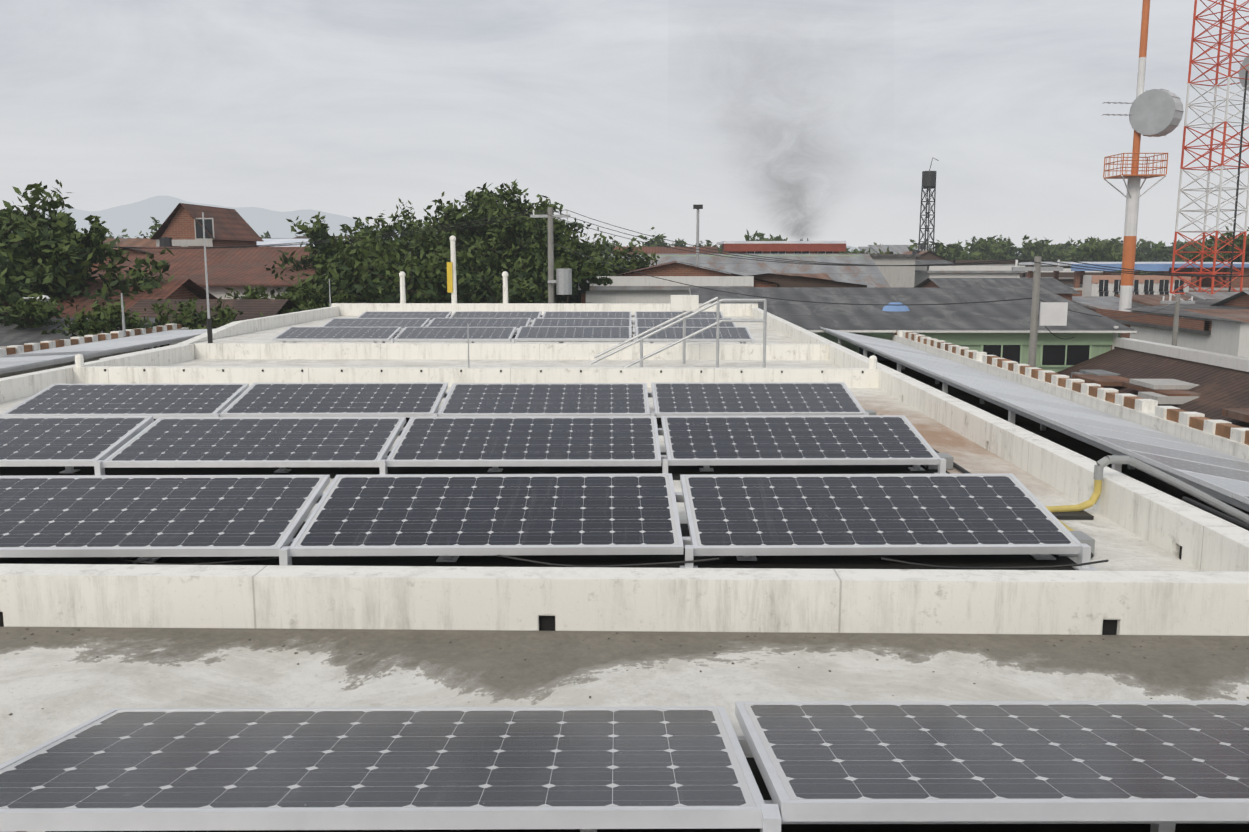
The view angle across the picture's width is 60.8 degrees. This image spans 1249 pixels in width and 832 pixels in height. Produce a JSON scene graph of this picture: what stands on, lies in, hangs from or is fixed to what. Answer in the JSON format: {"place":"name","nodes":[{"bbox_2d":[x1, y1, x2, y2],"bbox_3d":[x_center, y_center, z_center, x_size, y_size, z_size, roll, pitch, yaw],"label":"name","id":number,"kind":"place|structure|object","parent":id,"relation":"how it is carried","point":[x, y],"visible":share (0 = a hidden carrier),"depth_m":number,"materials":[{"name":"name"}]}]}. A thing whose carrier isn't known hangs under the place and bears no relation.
{"place":"outdoors","nodes":[
{"label":"outdoors","id":0,"kind":"place"},
{"bbox_2d":[23,196,1169,253],"bbox_3d":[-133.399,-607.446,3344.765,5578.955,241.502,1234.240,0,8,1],"label":"horizon hills","id":1,"kind":"structure","parent":0,"point":[134,219],"depth_m":3979.62,"materials":[{"name":"grey"}]},
{"bbox_2d":[0,0,1248,252],"label":"sky","id":2,"kind":"structure","parent":0,"point":[633,115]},
{"bbox_2d":[772,155,807,236],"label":"smoke plume","id":3,"kind":"object","parent":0,"point":[795,190],"visible":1,"depth_m":128.21,"materials":[{"name":"grey"}]},
{"label":"ground","id":4,"kind":"structure","parent":0,"visible":0},
{"bbox_2d":[0,179,1248,348],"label":"tree","id":5,"kind":"object","parent":4,"relation":"on","point":[54,248],"depth_m":38.19,"materials":[{"name":"green plant"}]},
{"bbox_2d":[0,303,1248,831],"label":"flat roof","id":6,"kind":"structure","parent":4,"relation":"on","point":[176,631],"depth_m":4.42,"materials":[{"name":"concrete"}]},
{"bbox_2d":[75,212,876,368],"bbox_3d":[-4.636,-2.395,19.677,9.174,2.415,18.862,-3,9,-21],"label":"roof furniture","id":7,"kind":"object","parent":6,"relation":"on","point":[686,304],"visible":0.88,"depth_m":15.36,"materials":[{"name":"metal"}]},
{"bbox_2d":[0,315,1248,831],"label":"panel mounts","id":8,"kind":"object","parent":6,"relation":"on","point":[770,817],"visible":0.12,"depth_m":7.56,"materials":[{"name":"metal"}]},
{"bbox_2d":[0,311,1248,830],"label":"solar panels","id":9,"kind":"object","parent":8,"relation":"on","point":[444,767],"visible":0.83,"depth_m":5.39,"materials":[{"name":"glass"}]},
{"bbox_2d":[7,627,1248,714],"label":"roof grit debris","id":10,"kind":"object","parent":6,"relation":"on","point":[283,645],"visible":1,"depth_m":4.25,"materials":[{"name":"grey gravel"}]},
{"bbox_2d":[104,410,1248,568],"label":"conduits","id":11,"kind":"object","parent":6,"relation":"on","point":[1077,511],"visible":0.58,"depth_m":6.34,"materials":[{"name":"yellow plastic"}]},
{"bbox_2d":[0,203,1248,427],"bbox_3d":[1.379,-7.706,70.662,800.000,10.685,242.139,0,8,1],"label":"town buildings","id":12,"kind":"structure","parent":4,"relation":"on","point":[1202,367],"depth_m":43.17,"materials":[{"name":"corrugated metal"},{"name":"brick"},{"name":"concrete"}]},
{"bbox_2d":[22,0,1248,366],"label":"towers and poles","id":13,"kind":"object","parent":4,"relation":"on","point":[1156,114],"visible":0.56,"depth_m":52.75,"materials":[{"name":"metal"}]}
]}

